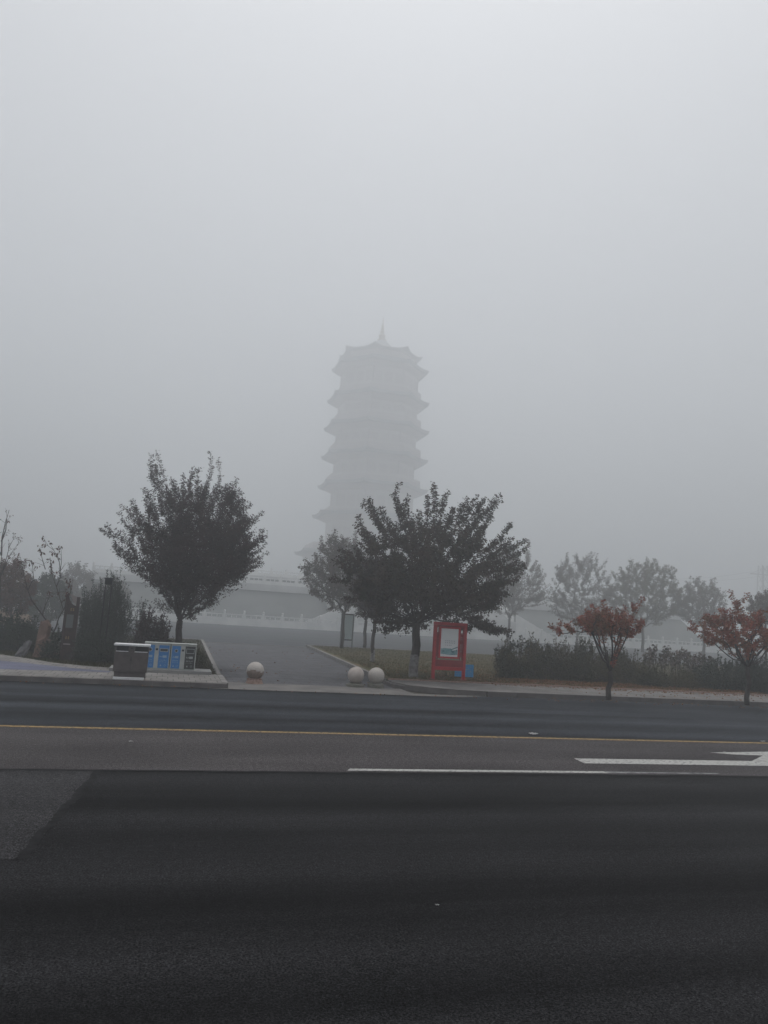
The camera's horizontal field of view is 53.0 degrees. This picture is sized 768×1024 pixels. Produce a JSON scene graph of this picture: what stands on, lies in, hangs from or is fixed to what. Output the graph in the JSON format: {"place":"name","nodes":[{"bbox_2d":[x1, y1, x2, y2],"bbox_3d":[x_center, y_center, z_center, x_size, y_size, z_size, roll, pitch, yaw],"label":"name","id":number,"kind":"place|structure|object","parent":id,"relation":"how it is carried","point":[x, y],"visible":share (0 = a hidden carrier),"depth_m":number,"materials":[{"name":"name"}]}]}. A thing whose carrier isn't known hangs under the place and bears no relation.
{"place":"outdoors","nodes":[
{"label":"outdoors","id":0,"kind":"place"},
{"bbox_2d":[0,568,31,624],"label":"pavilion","id":1,"kind":"structure","parent":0,"point":[22,616],"depth_m":56.49,"materials":[{"name":"grey"}]},
{"bbox_2d":[19,570,73,622],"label":"tree","id":2,"kind":"object","parent":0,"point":[46,583],"visible":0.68,"depth_m":55.10,"materials":[{"name":"green plant"}]},
{"bbox_2d":[0,661,109,671],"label":"cycle path","id":3,"kind":"structure","parent":0,"point":[15,665],"depth_m":22.55,"materials":[{"name":"grey concrete"}]},
{"bbox_2d":[1,639,212,673],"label":"planting bed","id":4,"kind":"object","parent":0,"point":[103,665],"visible":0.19,"depth_m":27.03,"materials":[{"name":"green plant"}]},
{"bbox_2d":[0,510,22,591],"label":"sapling","id":5,"kind":"object","parent":4,"relation":"on","point":[5,522],"visible":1,"depth_m":31.09,"materials":[{"name":"green plant"}]},
{"bbox_2d":[0,557,39,616],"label":"tree","id":6,"kind":"object","parent":4,"relation":"on","point":[13,586],"visible":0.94,"depth_m":40.68,"materials":[{"name":"green plant"}]},
{"bbox_2d":[14,640,31,656],"bbox_3d":[-12.360,4.690,26.300,0.573,0.649,0.419,6,-8,-15],"label":"rock","id":7,"kind":"object","parent":4,"relation":"on","point":[23,649],"visible":0.88,"depth_m":26.20,"materials":[{"name":"grey stone"}]},
{"bbox_2d":[0,608,50,652],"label":"shrub","id":8,"kind":"object","parent":4,"relation":"on","point":[14,636],"visible":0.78,"depth_m":28.29,"materials":[{"name":"green plant"}]},
{"bbox_2d":[8,536,72,633],"bbox_3d":[-12.156,2.965,27.119,2.294,4.255,0.756,6,-8,-15],"label":"sapling","id":9,"kind":"object","parent":4,"relation":"on","point":[58,593],"visible":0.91,"depth_m":27.31,"materials":[{"name":"green plant"}]},
{"bbox_2d":[32,620,50,657],"bbox_3d":[-11.632,4.349,26.222,0.562,1.393,0.612,6,-8,-15],"label":"rock","id":10,"kind":"object","parent":4,"relation":"on","point":[44,630],"visible":0.73,"depth_m":26.09,"materials":[{"name":"stone"}]},
{"bbox_2d":[34,624,61,659],"bbox_3d":[-11.247,4.519,26.220,1.275,1.449,1.786,6,-8,-15],"label":"shrub","id":11,"kind":"object","parent":4,"relation":"on","point":[51,645],"visible":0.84,"depth_m":25.74,"materials":[{"name":"green plant"}]},
{"bbox_2d":[42,638,59,659],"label":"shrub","id":12,"kind":"object","parent":4,"relation":"on","point":[49,640],"visible":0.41,"depth_m":25.91,"materials":[{"name":"green plant"}]},
{"bbox_2d":[59,593,80,660],"bbox_3d":[-10.560,3.872,25.879,0.440,2.277,0.230,6,-8,-15],"label":"totem sign","id":13,"kind":"object","parent":4,"relation":"on","point":[70,623],"visible":0.96,"depth_m":25.79,"materials":[{"name":"grey"}]},
{"bbox_2d":[69,627,119,663],"bbox_3d":[-9.405,4.594,25.965,2.317,1.502,2.346,6,-8,-15],"label":"hedge","id":14,"kind":"object","parent":4,"relation":"on","point":[89,648],"visible":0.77,"depth_m":25.46,"materials":[{"name":"green plant"}]},
{"bbox_2d":[96,577,113,662],"bbox_3d":[-9.358,3.641,25.798,0.297,2.861,0.297,6,-8,-15],"label":"garden lantern","id":15,"kind":"object","parent":4,"relation":"on","point":[108,581],"visible":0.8,"depth_m":25.83,"materials":[{"name":"black"}]},
{"bbox_2d":[76,568,149,644],"bbox_3d":[-10.894,3.955,30.904,3.074,3.669,2.056,6,-8,-15],"label":"shrub","id":16,"kind":"object","parent":4,"relation":"on","point":[90,616],"visible":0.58,"depth_m":30.58,"materials":[{"name":"green plant"}]},
{"bbox_2d":[128,602,174,643],"bbox_3d":[-8.366,4.478,28.037,1.851,2.384,2.243,6,-8,-15],"label":"shrub","id":17,"kind":"object","parent":4,"relation":"on","point":[146,632],"visible":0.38,"depth_m":27.75,"materials":[{"name":"green plant"}]},
{"bbox_2d":[98,450,268,642],"bbox_3d":[-6.928,1.472,27.217,6.024,7.916,4.586,6,-8,-15],"label":"tree","id":18,"kind":"object","parent":4,"relation":"on","point":[175,546],"visible":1,"depth_m":26.48,"materials":[{"name":"green plant"}]},
{"bbox_2d":[169,642,214,669],"bbox_3d":[-6.535,4.942,25.718,1.769,1.187,2.166,6,-8,-15],"label":"shrub","id":19,"kind":"object","parent":4,"relation":"on","point":[200,662],"visible":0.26,"depth_m":25.30,"materials":[{"name":"green plant"}]},
{"bbox_2d":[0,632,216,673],"bbox_3d":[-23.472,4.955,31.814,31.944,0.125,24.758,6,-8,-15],"label":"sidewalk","id":20,"kind":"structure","parent":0,"point":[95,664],"depth_m":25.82,"materials":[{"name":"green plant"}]},
{"bbox_2d":[0,655,221,685],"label":"pavement","id":21,"kind":"structure","parent":0,"point":[190,678],"depth_m":21.86,"materials":[{"name":"concrete"}]},
{"bbox_2d":[113,643,150,679],"bbox_3d":[-6.894,4.069,20.983,0.940,0.940,0.570,6,-8,-15],"label":"litter bin","id":22,"kind":"object","parent":21,"relation":"on","point":[130,662],"visible":1,"depth_m":20.83,"materials":[{"name":"metal"}]},
{"bbox_2d":[109,665,211,674],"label":"plinth","id":23,"kind":"structure","parent":21,"relation":"on","point":[201,671],"depth_m":23.42,"materials":[{"name":"concrete"}]},
{"bbox_2d":[145,641,170,668],"bbox_3d":[-6.976,4.401,23.653,0.779,0.790,0.500,6,-8,-15],"label":"recycling bin","id":24,"kind":"object","parent":23,"relation":"on","point":[159,655],"visible":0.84,"depth_m":23.45,"materials":[{"name":"grey"}]},
{"bbox_2d":[148,645,154,667],"bbox_3d":[-7.116,4.374,23.371,0.265,0.680,0.029,6,-8,-15],"label":"door","id":25,"kind":"structure","parent":24,"relation":"in","point":[152,649],"depth_m":23.38,"materials":[{"name":"blue"}]},
{"bbox_2d":[157,645,169,667],"bbox_3d":[-6.724,4.413,23.476,0.300,0.680,0.029,6,-8,-15],"label":"door","id":26,"kind":"structure","parent":24,"relation":"in","point":[163,656],"depth_m":23.48,"materials":[{"name":"blue"}]},
{"bbox_2d":[169,643,196,669],"bbox_3d":[-6.225,4.476,23.853,0.779,0.790,0.500,6,-8,-15],"label":"recycling bin","id":27,"kind":"object","parent":23,"relation":"on","point":[182,656],"visible":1,"depth_m":23.63,"materials":[{"name":"grey metal"}]},
{"bbox_2d":[170,646,180,668],"bbox_3d":[-6.375,4.447,23.569,0.255,0.680,0.029,6,-8,-15],"label":"door","id":28,"kind":"structure","parent":27,"relation":"in","point":[176,650],"depth_m":23.57,"materials":[{"name":"blue"}]},
{"bbox_2d":[184,646,195,668],"bbox_3d":[-5.974,4.487,23.676,0.300,0.680,0.029,6,-8,-15],"label":"door","id":29,"kind":"structure","parent":27,"relation":"in","point":[189,660],"depth_m":23.67,"materials":[{"name":"grey"}]},
{"bbox_2d":[205,642,391,687],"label":"driveway","id":30,"kind":"structure","parent":0,"point":[319,670],"depth_m":32.00,"materials":[{"name":"grey concrete"}]},
{"bbox_2d":[211,648,368,684],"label":"fallen leaves","id":31,"kind":"object","parent":30,"relation":"on","point":[274,662],"visible":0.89,"depth_m":29.79,"materials":[{"name":"brown plant"}]},
{"bbox_2d":[346,667,364,686],"bbox_3d":[-0.889,5.195,24.297,0.598,0.616,0.598,6,-8,-15],"label":"bollard","id":32,"kind":"object","parent":30,"relation":"on","point":[355,676],"visible":1,"depth_m":24.10,"materials":[{"name":"stone"}]},
{"bbox_2d":[367,667,383,687],"bbox_3d":[-0.249,5.247,24.419,0.539,0.626,0.539,6,-8,-15],"label":"bollard","id":33,"kind":"object","parent":30,"relation":"on","point":[376,676],"visible":1,"depth_m":24.23,"materials":[{"name":"stone"}]},
{"bbox_2d":[228,682,412,693],"bbox_3d":[-1.927,5.255,22.971,5.520,0.001,1.600,6,-8,-15],"label":"apron","id":34,"kind":"object","parent":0,"point":[314,687],"visible":0.8,"depth_m":22.98,"materials":[{"name":"grey concrete"}]},
{"bbox_2d":[245,662,263,683],"bbox_3d":[-3.889,4.846,23.223,0.535,0.641,0.535,6,-8,-15],"label":"bollard","id":35,"kind":"object","parent":34,"relation":"on","point":[255,671],"visible":1,"depth_m":23.04,"materials":[{"name":"stone"}]},
{"bbox_2d":[0,771,767,1023],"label":"road","id":36,"kind":"structure","parent":0,"point":[157,897],"depth_m":6.02,"materials":[{"name":"grey asphalt"}]},
{"bbox_2d":[0,770,91,858],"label":"road patch","id":37,"kind":"object","parent":36,"relation":"on","point":[32,802],"visible":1,"depth_m":8.39,"materials":[{"name":"grey asphalt"}]},
{"bbox_2d":[13,769,102,858],"bbox_3d":[-3.398,3.147,8.289,0.143,0.001,3.704,5,-8,-10],"label":"tar seam","id":38,"kind":"object","parent":37,"relation":"on","point":[34,841],"visible":1,"depth_m":7.72,"materials":[{"name":"black asphalt"}]},
{"bbox_2d":[0,769,767,776],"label":"tar seam","id":39,"kind":"object","parent":36,"relation":"on","point":[378,772],"visible":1,"depth_m":10.98,"materials":[{"name":"black asphalt"}]},
{"bbox_2d":[0,681,767,742],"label":"road far lanes","id":40,"kind":"structure","parent":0,"point":[155,707],"depth_m":17.85,"materials":[{"name":"grey asphalt"}]},
{"bbox_2d":[0,675,227,688],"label":"kerb","id":41,"kind":"structure","parent":40,"relation":"on","point":[103,681],"depth_m":20.43,"materials":[{"name":"grey concrete"}]},
{"bbox_2d":[217,674,227,687],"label":"kerb","id":42,"kind":"structure","parent":40,"relation":"on","point":[222,679],"depth_m":22.34,"materials":[{"name":"grey concrete"}]},
{"bbox_2d":[216,687,476,696],"bbox_3d":[-0.842,5.222,22.268,8.410,0.001,0.582,6,-8,-16],"label":"apron edge","id":43,"kind":"object","parent":40,"relation":"on","point":[345,692],"visible":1,"depth_m":22.18,"materials":[{"name":"grey concrete"}]},
{"bbox_2d":[20,681,762,707],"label":"fallen leaves","id":44,"kind":"object","parent":40,"relation":"on","point":[507,699],"visible":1,"depth_m":24.06,"materials":[{"name":"brown plant"}]},
{"bbox_2d":[547,596,645,699],"bbox_3d":[6.768,4.216,24.310,2.145,3.360,2.924,-4,-11,43],"label":"red maple","id":45,"kind":"object","parent":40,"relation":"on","point":[601,623],"visible":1,"depth_m":24.28,"materials":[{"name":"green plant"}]},
{"bbox_2d":[687,589,767,704],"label":"red maple","id":46,"kind":"object","parent":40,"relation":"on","point":[754,626],"visible":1,"depth_m":25.58,"materials":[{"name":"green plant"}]},
{"bbox_2d":[0,726,767,775],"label":"road middle lane","id":47,"kind":"structure","parent":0,"point":[57,748],"depth_m":12.60,"materials":[{"name":"grey asphalt"}]},
{"bbox_2d":[0,725,767,743],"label":"yellow line","id":48,"kind":"object","parent":47,"relation":"on","point":[365,734],"visible":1,"depth_m":14.54,"materials":[{"name":"yellow paint"}]},
{"bbox_2d":[347,769,606,772],"bbox_3d":[1.485,3.917,11.647,4.220,0.001,0.140,6,-8,-15],"label":"white line","id":49,"kind":"object","parent":47,"relation":"on","point":[475,770],"visible":1,"depth_m":11.61,"materials":[{"name":"white paint"}]},
{"bbox_2d":[604,771,718,773],"bbox_3d":[4.524,4.220,12.457,2.100,0.001,0.120,6,-8,-15],"label":"worn white line","id":50,"kind":"object","parent":47,"relation":"on","point":[661,772],"visible":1,"depth_m":12.45,"materials":[{"name":"white paint"}]},
{"bbox_2d":[574,752,767,765],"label":"road arrow","id":51,"kind":"object","parent":47,"relation":"on","point":[762,760],"visible":1,"depth_m":13.68,"materials":[{"name":"white paint"}]},
{"bbox_2d":[0,0,767,643],"label":"sky","id":52,"kind":"structure","parent":0,"point":[559,208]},
{"bbox_2d":[3,616,767,667],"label":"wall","id":53,"kind":"structure","parent":0,"point":[252,635],"depth_m":72.98,"materials":[{"name":"grey stone"}]},
{"bbox_2d":[56,561,102,617],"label":"tree","id":54,"kind":"object","parent":53,"relation":"on","point":[83,574],"visible":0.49,"depth_m":86.95,"materials":[{"name":"green plant"}]},
{"bbox_2d":[91,577,131,605],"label":"tree","id":55,"kind":"object","parent":53,"relation":"on","point":[127,591],"visible":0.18,"depth_m":91.87,"materials":[{"name":"green plant"}]},
{"bbox_2d":[480,548,550,644],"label":"tree","id":56,"kind":"object","parent":53,"relation":"on","point":[534,598],"visible":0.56,"depth_m":86.47,"materials":[{"name":"green plant"}]},
{"bbox_2d":[546,551,623,647],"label":"tree","id":57,"kind":"object","parent":53,"relation":"on","point":[569,574],"visible":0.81,"depth_m":89.52,"materials":[{"name":"green plant"}]},
{"bbox_2d":[600,557,691,651],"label":"tree","id":58,"kind":"object","parent":53,"relation":"on","point":[625,589],"visible":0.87,"depth_m":91.66,"materials":[{"name":"green plant"}]},
{"bbox_2d":[669,576,727,655],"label":"tree","id":59,"kind":"object","parent":53,"relation":"on","point":[704,590],"visible":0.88,"depth_m":87.55,"materials":[{"name":"green plant"}]},
{"bbox_2d":[38,599,767,694],"bbox_3d":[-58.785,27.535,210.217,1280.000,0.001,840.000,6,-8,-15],"label":"ground","id":60,"kind":"structure","parent":0,"point":[437,694],"depth_m":24.18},
{"bbox_2d":[201,640,220,674],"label":"driveway kerb","id":61,"kind":"structure","parent":60,"relation":"on","point":[212,661],"depth_m":30.92,"materials":[{"name":"grey concrete"}]},
{"bbox_2d":[307,645,385,683],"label":"lawn kerb","id":62,"kind":"structure","parent":60,"relation":"on","point":[343,662],"depth_m":36.32,"materials":[{"name":"grey concrete"}]},
{"bbox_2d":[172,638,720,666],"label":"kerb","id":63,"kind":"structure","parent":60,"relation":"on","point":[337,646],"depth_m":49.73,"materials":[{"name":"grey concrete"}]},
{"bbox_2d":[384,681,767,706],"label":"kerb","id":64,"kind":"structure","parent":60,"relation":"on","point":[429,690],"depth_m":24.64,"materials":[{"name":"grey concrete"}]},
{"bbox_2d":[388,678,767,694],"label":"lawn edging","id":65,"kind":"object","parent":60,"relation":"on","point":[561,686],"visible":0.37,"depth_m":27.71,"materials":[{"name":"grey concrete"}]},
{"bbox_2d":[49,604,760,655],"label":"plaza","id":66,"kind":"structure","parent":0,"point":[427,636],"depth_m":109.20,"materials":[{"name":"grey concrete"}]},
{"bbox_2d":[83,572,707,645],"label":"podium","id":67,"kind":"object","parent":66,"relation":"on","point":[271,600],"visible":0.2,"depth_m":123.10,"materials":[{"name":"grey stone"}]},
{"bbox_2d":[92,562,318,587],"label":"balustrade","id":68,"kind":"object","parent":67,"relation":"on","point":[248,580],"visible":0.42,"depth_m":123.19,"materials":[{"name":"stone"}]},
{"bbox_2d":[294,317,429,576],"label":"pagoda","id":69,"kind":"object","parent":67,"relation":"on","point":[373,427],"visible":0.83,"depth_m":266.85,"materials":[{"name":"grey stone"}]},
{"bbox_2d":[246,567,538,595],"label":"balustrade","id":70,"kind":"object","parent":67,"relation":"on","point":[285,575],"visible":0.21,"depth_m":136.96,"materials":[{"name":"stone"}]},
{"bbox_2d":[515,595,674,613],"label":"balustrade","id":71,"kind":"object","parent":67,"relation":"on","point":[549,603],"visible":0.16,"depth_m":137.75,"materials":[{"name":"stone"}]},
{"bbox_2d":[47,604,767,655],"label":"balustrade","id":72,"kind":"object","parent":66,"relation":"on","point":[204,618],"visible":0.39,"depth_m":108.27,"materials":[{"name":"stone"}]},
{"bbox_2d":[305,583,552,636],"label":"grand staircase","id":73,"kind":"structure","parent":66,"relation":"on","point":[520,624],"depth_m":121.47,"materials":[{"name":"stone"}]},
{"bbox_2d":[555,562,767,643],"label":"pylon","id":74,"kind":"object","parent":66,"relation":"on","point":[763,575],"visible":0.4,"depth_m":257.05,"materials":[{"name":"metal"}]},
{"bbox_2d":[312,645,765,693],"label":"lawn","id":75,"kind":"structure","parent":0,"point":[364,666],"depth_m":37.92,"materials":[{"name":"green plant"}]},
{"bbox_2d":[298,529,369,648],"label":"tree","id":76,"kind":"object","parent":75,"relation":"on","point":[333,592],"visible":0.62,"depth_m":48.29,"materials":[{"name":"green plant"}]},
{"bbox_2d":[339,614,354,648],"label":"information board","id":77,"kind":"object","parent":75,"relation":"on","point":[349,625],"visible":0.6,"depth_m":49.17,"materials":[{"name":"grey metal"}]},
{"bbox_2d":[345,555,379,647],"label":"tree","id":78,"kind":"object","parent":75,"relation":"on","point":[364,633],"visible":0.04,"depth_m":51.23,"materials":[{"name":"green plant"}]},
{"bbox_2d":[344,556,401,661],"bbox_3d":[-0.635,4.434,36.381,2.908,5.290,2.575,-3,-10,38],"label":"tree","id":79,"kind":"object","parent":75,"relation":"on","point":[363,605],"visible":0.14,"depth_m":35.97,"materials":[{"name":"green plant"}]},
{"bbox_2d":[327,481,530,677],"bbox_3d":[1.942,2.406,28.598,6.582,7.511,7.114,1,-8,20],"label":"tree","id":80,"kind":"object","parent":75,"relation":"on","point":[399,579],"visible":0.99,"depth_m":27.74,"materials":[{"name":"green plant"}]},
{"bbox_2d":[431,621,467,680],"bbox_3d":[2.333,5.030,27.529,1.410,2.140,0.240,6,-8,-15],"label":"notice board","id":81,"kind":"object","parent":75,"relation":"on","point":[450,641],"visible":0.94,"depth_m":27.52,"materials":[{"name":"metal"}]},
{"bbox_2d":[454,665,473,676],"bbox_3d":[3.007,6.018,28.964,0.748,0.560,0.066,6,-8,-15],"label":"lawn sign","id":82,"kind":"object","parent":75,"relation":"on","point":[469,669],"visible":0.68,"depth_m":28.98,"materials":[{"name":"blue plastic"}]},
{"bbox_2d":[364,664,616,687],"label":"fallen leaves","id":83,"kind":"object","parent":75,"relation":"on","point":[444,673],"visible":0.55,"depth_m":31.11,"materials":[{"name":"brown plant"}]},
{"bbox_2d":[494,635,554,676],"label":"weeds","id":84,"kind":"object","parent":75,"relation":"on","point":[513,644],"visible":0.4,"depth_m":31.36,"materials":[{"name":"green plant"}]},
{"bbox_2d":[489,632,663,683],"bbox_3d":[7.938,6.039,31.448,7.829,2.303,2.461,6,-8,-15],"label":"hedge","id":85,"kind":"object","parent":75,"relation":"on","point":[576,667],"visible":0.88,"depth_m":30.89,"materials":[{"name":"green plant"}]},
{"bbox_2d":[425,671,764,693],"bbox_3d":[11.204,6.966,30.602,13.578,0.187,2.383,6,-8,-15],"label":"fallen leaves","id":86,"kind":"object","parent":75,"relation":"on","point":[580,683],"visible":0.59,"depth_m":29.90,"materials":[{"name":"brown plant"}]},
{"bbox_2d":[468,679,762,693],"bbox_3d":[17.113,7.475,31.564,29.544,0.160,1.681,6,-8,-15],"label":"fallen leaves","id":87,"kind":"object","parent":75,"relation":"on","point":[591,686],"visible":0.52,"depth_m":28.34,"materials":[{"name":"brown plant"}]},
{"bbox_2d":[640,644,713,674],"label":"tall weeds","id":88,"kind":"object","parent":75,"relation":"on","point":[684,656],"visible":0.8,"depth_m":34.58,"materials":[{"name":"green plant"}]},
{"bbox_2d":[629,662,725,688],"bbox_3d":[11.925,6.788,31.304,4.146,1.349,2.006,7,-8,-22],"label":"hedge","id":89,"kind":"object","parent":75,"relation":"on","point":[662,680],"visible":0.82,"depth_m":30.82,"materials":[{"name":"green plant"}]},
{"bbox_2d":[689,650,763,690],"bbox_3d":[14.043,6.675,31.581,3.343,1.992,2.246,6,-8,-15],"label":"shrub","id":90,"kind":"object","parent":75,"relation":"on","point":[713,673],"visible":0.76,"depth_m":31.17,"materials":[{"name":"green plant"}]},
{"bbox_2d":[742,654,767,693],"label":"shrub","id":91,"kind":"object","parent":75,"relation":"on","point":[762,672],"visible":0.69,"depth_m":30.88,"materials":[{"name":"green plant"}]},
{"bbox_2d":[746,588,767,667],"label":"tree","id":92,"kind":"object","parent":75,"relation":"on","point":[760,601],"visible":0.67,"depth_m":58.17,"materials":[{"name":"grey plant"}]},
{"bbox_2d":[387,680,767,701],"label":"pavement","id":93,"kind":"structure","parent":0,"point":[524,689],"depth_m":26.28,"materials":[{"name":"concrete"}]},
{"bbox_2d":[491,683,767,697],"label":"fallen leaves","id":94,"kind":"object","parent":93,"relation":"on","point":[644,691],"visible":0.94,"depth_m":28.20,"materials":[{"name":"brown plant"}]},
{"bbox_2d":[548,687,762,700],"bbox_3d":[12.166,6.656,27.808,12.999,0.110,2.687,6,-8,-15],"label":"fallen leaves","id":95,"kind":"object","parent":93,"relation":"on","point":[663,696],"visible":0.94,"depth_m":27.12,"materials":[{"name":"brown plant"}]}
]}

